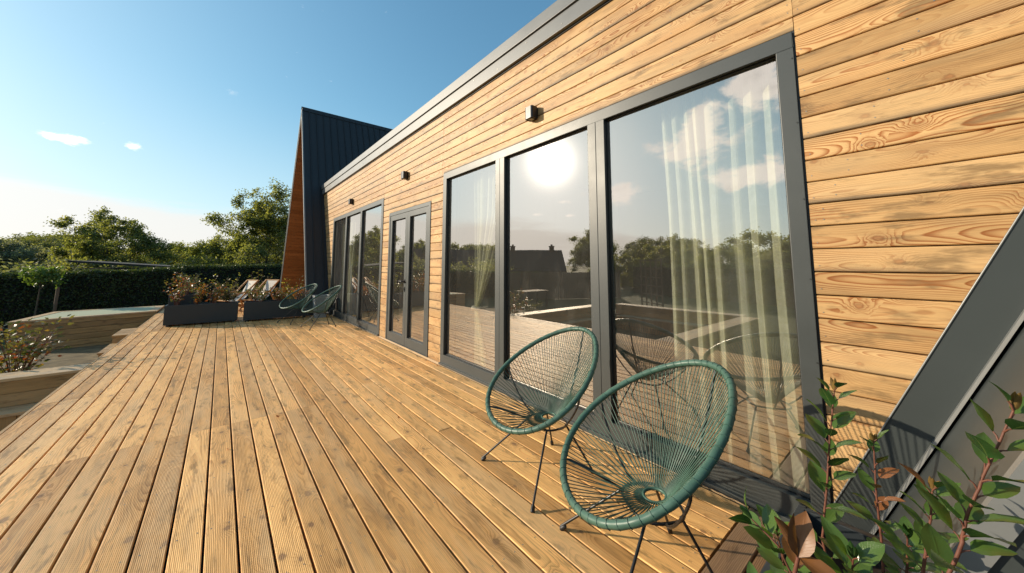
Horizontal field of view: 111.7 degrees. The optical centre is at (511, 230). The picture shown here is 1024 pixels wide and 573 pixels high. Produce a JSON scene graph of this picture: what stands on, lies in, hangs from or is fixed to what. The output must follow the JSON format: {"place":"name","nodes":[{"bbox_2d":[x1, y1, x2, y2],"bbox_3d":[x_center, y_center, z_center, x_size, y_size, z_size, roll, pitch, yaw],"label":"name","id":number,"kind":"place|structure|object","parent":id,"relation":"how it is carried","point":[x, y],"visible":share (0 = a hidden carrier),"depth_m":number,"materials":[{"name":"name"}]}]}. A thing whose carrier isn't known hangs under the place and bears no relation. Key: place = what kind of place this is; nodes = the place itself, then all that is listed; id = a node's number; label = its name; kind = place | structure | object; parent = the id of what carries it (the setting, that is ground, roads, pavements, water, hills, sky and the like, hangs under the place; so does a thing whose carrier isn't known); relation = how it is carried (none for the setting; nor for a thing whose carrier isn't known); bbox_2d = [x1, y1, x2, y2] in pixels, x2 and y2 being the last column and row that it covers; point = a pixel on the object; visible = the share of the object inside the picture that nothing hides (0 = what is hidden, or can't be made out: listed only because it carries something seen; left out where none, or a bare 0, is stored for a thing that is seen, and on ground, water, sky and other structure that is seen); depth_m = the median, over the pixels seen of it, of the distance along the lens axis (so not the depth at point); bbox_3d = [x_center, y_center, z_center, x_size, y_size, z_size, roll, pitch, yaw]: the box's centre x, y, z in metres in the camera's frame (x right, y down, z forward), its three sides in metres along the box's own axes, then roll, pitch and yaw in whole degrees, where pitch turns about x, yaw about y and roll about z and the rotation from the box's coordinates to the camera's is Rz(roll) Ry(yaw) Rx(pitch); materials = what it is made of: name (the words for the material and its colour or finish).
{"place":"outdoors","nodes":[
{"label":"outdoors","id":0,"kind":"place"},
{"bbox_2d":[0,344,108,371],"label":"planting bed","id":1,"kind":"object","parent":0,"point":[78,355],"depth_m":6.85,"materials":[{"name":"brown soil"}]},
{"bbox_2d":[0,314,74,373],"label":"garden bush","id":2,"kind":"object","parent":1,"relation":"on","point":[27,350],"visible":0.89,"depth_m":4.68,"materials":[{"name":"green plant"}]},
{"bbox_2d":[4,305,164,353],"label":"raised pool","id":3,"kind":"structure","parent":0,"point":[92,327],"depth_m":8.27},
{"bbox_2d":[68,260,214,274],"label":"flat roofed shed","id":4,"kind":"structure","parent":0,"point":[122,263],"depth_m":13.79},
{"bbox_2d":[0,0,556,250],"label":"sky","id":5,"kind":"structure","parent":0,"point":[154,113],"materials":[{"name":"blue"}]},
{"bbox_2d":[0,315,749,509],"bbox_3d":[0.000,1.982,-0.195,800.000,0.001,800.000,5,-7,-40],"label":"ground","id":6,"kind":"structure","parent":0,"point":[3,342],"depth_m":7.65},
{"bbox_2d":[0,236,54,271],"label":"broadleaf tree","id":7,"kind":"object","parent":6,"relation":"on","point":[14,251],"visible":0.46,"depth_m":19.42,"materials":[{"name":"green plant"}]},
{"bbox_2d":[0,231,63,244],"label":"round tree","id":8,"kind":"object","parent":6,"relation":"on","point":[30,235],"visible":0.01,"depth_m":34.76,"materials":[{"name":"green plant"}]},
{"bbox_2d":[1,232,67,269],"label":"round tree","id":9,"kind":"object","parent":6,"relation":"on","point":[45,241],"visible":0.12,"depth_m":25.53,"materials":[{"name":"green plant"}]},
{"bbox_2d":[17,264,67,315],"bbox_3d":[-13.349,1.949,9.819,0.977,2.023,0.748,5,-7,-40],"label":"young tree","id":10,"kind":"object","parent":6,"relation":"on","point":[41,275],"visible":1,"depth_m":9.81,"materials":[{"name":"green plant"}]},
{"bbox_2d":[0,363,89,430],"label":"retaining wall","id":11,"kind":"structure","parent":6,"relation":"on","point":[22,392],"depth_m":3.99,"materials":[{"name":"brown wood"}]},
{"bbox_2d":[0,258,94,277],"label":"wild bush","id":12,"kind":"object","parent":6,"relation":"on","point":[16,267],"visible":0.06,"depth_m":14.73,"materials":[{"name":"green plant"}]},
{"bbox_2d":[52,288,59,311],"bbox_3d":[-13.170,2.315,10.001,0.100,1.332,0.070,5,-7,-40],"label":"tree stake","id":13,"kind":"object","parent":6,"relation":"on","point":[56,299],"visible":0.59,"depth_m":10.02,"materials":[{"name":"brown wood"}]},
{"bbox_2d":[25,230,125,251],"bbox_3d":[-40.096,2.911,32.120,8.562,6.074,6.688,3,-6,-25],"label":"round tree","id":14,"kind":"object","parent":6,"relation":"on","point":[110,243],"visible":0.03,"depth_m":31.93,"materials":[{"name":"green plant"}]},
{"bbox_2d":[30,257,141,267],"bbox_3d":[-29.628,3.213,24.395,5.729,3.959,5.772,-2,-6,21],"label":"broadleaf tree","id":15,"kind":"object","parent":6,"relation":"on","point":[58,261],"visible":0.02,"depth_m":23.36,"materials":[{"name":"green plant"}]},
{"bbox_2d":[0,266,185,329],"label":"hedge","id":16,"kind":"object","parent":6,"relation":"on","point":[87,289],"visible":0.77,"depth_m":11.97,"materials":[{"name":"green plant"}]},
{"bbox_2d":[62,259,142,269],"bbox_3d":[-20.126,2.561,17.359,3.411,2.281,3.464,-4,-7,38],"label":"wild bush","id":17,"kind":"object","parent":6,"relation":"on","point":[117,266],"visible":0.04,"depth_m":16.71,"materials":[{"name":"green plant"}]},
{"bbox_2d":[42,205,179,271],"bbox_3d":[-21.639,1.342,18.817,5.823,5.794,5.025,-2,-6,22],"label":"broadleaf tree","id":18,"kind":"object","parent":6,"relation":"on","point":[84,245],"visible":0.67,"depth_m":18.43,"materials":[{"name":"green plant"}]},
{"bbox_2d":[97,328,136,356],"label":"deck steps","id":19,"kind":"structure","parent":6,"relation":"on","point":[120,335],"depth_m":7.03,"materials":[{"name":"brown wood"}]},
{"bbox_2d":[103,244,194,267],"bbox_3d":[-32.613,3.502,32.338,6.420,4.939,8.220,-5,-7,41],"label":"round tree","id":20,"kind":"object","parent":6,"relation":"on","point":[185,248],"visible":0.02,"depth_m":31.68,"materials":[{"name":"green plant"}]},
{"bbox_2d":[118,257,201,267],"bbox_3d":[-17.631,2.547,17.795,3.637,2.396,3.581,1,-6,-9],"label":"wild bush","id":21,"kind":"object","parent":6,"relation":"on","point":[151,262],"depth_m":17.21,"materials":[{"name":"green plant"}]},
{"bbox_2d":[136,233,229,267],"bbox_3d":[-28.782,2.969,30.701,7.424,5.680,6.406,2,-6,-18],"label":"broadleaf tree","id":22,"kind":"object","parent":6,"relation":"on","point":[180,248],"visible":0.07,"depth_m":29.76,"materials":[{"name":"green plant"}]},
{"bbox_2d":[162,246,245,264],"bbox_3d":[-19.578,2.807,22.636,3.777,4.025,4.835,-3,-6,25],"label":"round tree","id":23,"kind":"object","parent":6,"relation":"on","point":[186,256],"visible":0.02,"depth_m":21.72,"materials":[{"name":"green plant"}]},
{"bbox_2d":[170,263,281,302],"bbox_3d":[-11.598,2.657,17.195,1.329,2.188,7.794,-5,-8,44],"label":"hedge","id":24,"kind":"object","parent":6,"relation":"on","point":[223,271],"visible":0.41,"depth_m":15.63,"materials":[{"name":"green plant"}]},
{"bbox_2d":[175,177,290,265],"bbox_3d":[-14.854,0.700,20.229,7.012,7.152,6.755,-1,-6,13],"label":"broadleaf tree","id":25,"kind":"object","parent":6,"relation":"on","point":[261,222],"visible":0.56,"depth_m":19.17,"materials":[{"name":"green plant"}]},
{"bbox_2d":[249,256,282,267],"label":"wild bush","id":26,"kind":"object","parent":6,"relation":"on","point":[271,261],"visible":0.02,"depth_m":20.05,"materials":[{"name":"green plant"}]},
{"bbox_2d":[257,233,283,263],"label":"broadleaf tree","id":27,"kind":"object","parent":6,"relation":"on","point":[271,254],"depth_m":24.20,"materials":[{"name":"green plant"}]},
{"bbox_2d":[0,303,780,572],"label":"deck","id":28,"kind":"structure","parent":6,"relation":"on","point":[119,457],"depth_m":2.12,"materials":[{"name":"wood"}]},
{"bbox_2d":[168,292,197,303],"bbox_3d":[-7.615,1.766,8.047,0.436,0.600,1.080,5,-7,-40],"label":"planter box","id":29,"kind":"object","parent":28,"relation":"on","point":[189,298],"visible":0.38,"depth_m":7.71,"materials":[{"name":"paint"}]},
{"bbox_2d":[171,270,200,294],"bbox_3d":[-7.445,1.210,7.911,0.516,0.601,0.442,5,-7,-40],"label":"potted bush","id":30,"kind":"object","parent":29,"relation":"on","point":[183,280],"visible":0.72,"depth_m":7.92,"materials":[{"name":"red plant"}]},
{"bbox_2d":[176,272,199,294],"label":"potted bush","id":31,"kind":"object","parent":29,"relation":"on","point":[189,281],"visible":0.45,"depth_m":8.39,"materials":[{"name":"brown plant"}]},
{"bbox_2d":[180,274,208,291],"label":"garden bush","id":32,"kind":"object","parent":28,"relation":"on","point":[193,289],"visible":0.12,"depth_m":9.78,"materials":[{"name":"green plant"}]},
{"bbox_2d":[163,301,238,326],"bbox_3d":[-6.737,1.806,7.581,1.196,0.430,0.350,4,-7,-37],"label":"planter box","id":33,"kind":"object","parent":28,"relation":"on","point":[188,313],"visible":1,"depth_m":7.43,"materials":[{"name":"paint"}]},
{"bbox_2d":[163,279,192,304],"bbox_3d":[-7.026,1.319,7.367,0.390,0.618,0.548,0,-6,0],"label":"potted bush","id":34,"kind":"object","parent":33,"relation":"on","point":[177,296],"visible":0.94,"depth_m":7.31,"materials":[{"name":"red plant"}]},
{"bbox_2d":[191,282,211,303],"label":"potted bush","id":35,"kind":"object","parent":33,"relation":"on","point":[200,294],"visible":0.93,"depth_m":7.52,"materials":[{"name":"brown plant"}]},
{"bbox_2d":[203,283,226,302],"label":"potted bush","id":36,"kind":"object","parent":33,"relation":"on","point":[215,299],"visible":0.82,"depth_m":7.68,"materials":[{"name":"brown plant"}]},
{"bbox_2d":[217,287,241,302],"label":"potted bush","id":37,"kind":"object","parent":33,"relation":"on","point":[228,297],"visible":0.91,"depth_m":7.82,"materials":[{"name":"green plant"}]},
{"bbox_2d":[208,272,239,301],"bbox_3d":[-8.115,1.716,9.851,0.763,1.052,0.646,-3,-7,32],"label":"garden bush","id":38,"kind":"object","parent":28,"relation":"on","point":[225,283],"visible":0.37,"depth_m":9.82,"materials":[{"name":"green plant"}]},
{"bbox_2d":[218,280,258,307],"bbox_3d":[-7.589,1.798,9.612,0.596,0.839,0.824,-3,-6,25],"label":"deckchair","id":39,"kind":"object","parent":28,"relation":"on","point":[250,284],"visible":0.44,"depth_m":9.80,"materials":[{"name":"white fabric"}]},
{"bbox_2d":[238,279,279,310],"bbox_3d":[-7.122,1.817,9.802,0.596,0.839,0.824,-2,-6,18],"label":"deckchair","id":40,"kind":"object","parent":28,"relation":"on","point":[271,283],"visible":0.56,"depth_m":10.04,"materials":[{"name":"white fabric"}]},
{"bbox_2d":[247,269,273,296],"bbox_3d":[-7.932,1.778,10.961,0.716,1.146,0.777,5,-7,-40],"label":"garden bush","id":41,"kind":"object","parent":28,"relation":"on","point":[255,286],"visible":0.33,"depth_m":10.94,"materials":[{"name":"green plant"}]},
{"bbox_2d":[243,299,307,321],"bbox_3d":[-5.573,1.870,8.235,1.246,0.430,0.350,4,-7,-35],"label":"planter box","id":42,"kind":"object","parent":28,"relation":"on","point":[264,309],"visible":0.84,"depth_m":8.02,"materials":[{"name":"paint"}]},
{"bbox_2d":[245,286,271,301],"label":"potted bush","id":43,"kind":"object","parent":42,"relation":"on","point":[259,297],"visible":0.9,"depth_m":8.05,"materials":[{"name":"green plant"}]},
{"bbox_2d":[268,285,286,300],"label":"potted bush","id":44,"kind":"object","parent":42,"relation":"on","point":[278,294],"visible":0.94,"depth_m":8.22,"materials":[{"name":"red plant"}]},
{"bbox_2d":[290,286,308,299],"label":"potted bush","id":45,"kind":"object","parent":42,"relation":"on","point":[300,294],"visible":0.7,"depth_m":8.52,"materials":[{"name":"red plant"}]},
{"bbox_2d":[276,275,304,298],"bbox_3d":[-6.617,1.833,10.496,0.811,0.947,0.533,1,-6,-11],"label":"garden bush","id":46,"kind":"object","parent":28,"relation":"on","point":[289,293],"visible":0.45,"depth_m":10.44,"materials":[{"name":"green plant"}]},
{"bbox_2d":[277,283,317,324],"bbox_3d":[-4.780,1.627,7.805,0.786,0.842,0.717,-4,-7,32],"label":"string chair","id":47,"kind":"object","parent":28,"relation":"on","point":[301,306],"visible":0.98,"depth_m":7.83,"materials":[{"name":"green plastic"}]},
{"bbox_2d":[300,285,341,330],"bbox_3d":[-3.921,1.566,7.183,0.786,0.842,0.717,-5,-8,44],"label":"string chair","id":48,"kind":"object","parent":28,"relation":"on","point":[331,299],"visible":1,"depth_m":7.17,"materials":[{"name":"green plastic"}]},
{"bbox_2d":[312,294,329,317],"bbox_3d":[-4.674,1.845,8.487,0.340,0.530,0.340,5,-7,-40],"label":"tapered pot","id":49,"kind":"object","parent":28,"relation":"on","point":[322,315],"visible":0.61,"depth_m":8.38,"materials":[{"name":"ceramic"}]},
{"bbox_2d":[279,107,392,315],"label":"gabled wing","id":50,"kind":"structure","parent":28,"relation":"on","point":[329,146],"depth_m":11.46,"materials":[{"name":"black metal"}]},
{"bbox_2d":[481,326,598,512],"bbox_3d":[0.208,1.079,2.226,0.717,0.842,0.786,3,-7,-32],"label":"string chair","id":51,"kind":"object","parent":28,"relation":"on","point":[567,404],"visible":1,"depth_m":2.28,"materials":[{"name":"green plastic"}]},
{"bbox_2d":[559,359,737,572],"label":"string chair","id":52,"kind":"object","parent":28,"relation":"on","point":[681,487],"visible":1,"depth_m":1.50,"materials":[{"name":"green plastic"}]},
{"bbox_2d":[321,0,1023,532],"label":"modern house","id":53,"kind":"structure","parent":28,"relation":"on","point":[903,136],"depth_m":2.12,"materials":[{"name":"wood"}]},
{"bbox_2d":[329,198,383,335],"bbox_3d":[-3.552,0.782,7.769,0.107,2.504,3.757,5,-7,-40],"label":"window","id":54,"kind":"structure","parent":53,"relation":"in","point":[357,244],"depth_m":7.36,"materials":[{"name":"glass"}]},
{"bbox_2d":[401,171,407,179],"bbox_3d":[-1.750,-0.898,5.658,0.086,0.117,0.104,5,-7,-40],"label":"wall lamp","id":55,"kind":"object","parent":53,"relation":"attached to","point":[404,175],"visible":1,"depth_m":5.62,"materials":[{"name":"black metal"}]},
{"bbox_2d":[385,201,431,356],"bbox_3d":[-1.657,0.720,5.462,0.142,2.181,1.606,5,-7,-40],"label":"double door","id":56,"kind":"structure","parent":53,"relation":"in","point":[409,242],"depth_m":5.39,"materials":[{"name":"paint"}]},
{"bbox_2d":[471,164,495,367],"bbox_3d":[-0.280,0.294,4.161,0.120,2.670,0.668,5,-7,-40],"label":"curtain","id":57,"kind":"object","parent":53,"relation":"hanging from","point":[484,201],"visible":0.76,"depth_m":4.24,"materials":[{"name":"fabric"}]},
{"bbox_2d":[525,105,537,121],"bbox_3d":[0.187,-1.125,3.344,0.086,0.117,0.104,5,-7,-40],"label":"wall lamp","id":58,"kind":"object","parent":53,"relation":"attached to","point":[531,113],"visible":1,"depth_m":3.31,"materials":[{"name":"black metal"}]},
{"bbox_2d":[438,31,833,521],"bbox_3d":[0.298,0.330,3.169,0.107,2.504,3.771,5,-7,-40],"label":"window","id":59,"kind":"structure","parent":53,"relation":"in","point":[728,479],"depth_m":2.57,"materials":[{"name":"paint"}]},
{"bbox_2d":[660,61,809,493],"bbox_3d":[1.348,0.103,2.219,0.133,2.670,0.770,5,-7,-40],"label":"curtain","id":60,"kind":"object","parent":53,"relation":"hanging from","point":[734,313],"visible":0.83,"depth_m":2.15,"materials":[{"name":"white fabric"}]},
{"bbox_2d":[760,504,911,572],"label":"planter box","id":61,"kind":"object","parent":28,"relation":"on","point":[855,536],"visible":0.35,"depth_m":1.10,"materials":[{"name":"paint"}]},
{"bbox_2d":[743,377,866,572],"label":"leafy shrub","id":62,"kind":"object","parent":61,"relation":"on","point":[822,481],"visible":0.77,"depth_m":0.93,"materials":[{"name":"green plant"}]},
{"bbox_2d":[774,511,835,572],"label":"copper leaf shoot","id":63,"kind":"object","parent":61,"relation":"on","point":[798,540],"visible":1,"depth_m":0.64,"materials":[{"name":"brown plant"}]},
{"bbox_2d":[728,486,884,572],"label":"leafy shrub","id":64,"kind":"object","parent":61,"relation":"on","point":[863,557],"visible":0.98,"depth_m":0.76,"materials":[{"name":"green plant"}]},
{"bbox_2d":[846,430,968,572],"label":"leafy shrub","id":65,"kind":"object","parent":61,"relation":"on","point":[913,561],"visible":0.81,"depth_m":0.79,"materials":[{"name":"green plant"}]},
{"bbox_2d":[884,381,1023,572],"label":"leafy shrub","id":66,"kind":"object","parent":61,"relation":"on","point":[967,510],"visible":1,"depth_m":0.57,"materials":[{"name":"green plant"}]},
{"bbox_2d":[869,310,1023,572],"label":"gabled wing","id":67,"kind":"structure","parent":28,"relation":"on","point":[1005,371],"depth_m":1.05,"materials":[{"name":"grey metal"}]}
]}

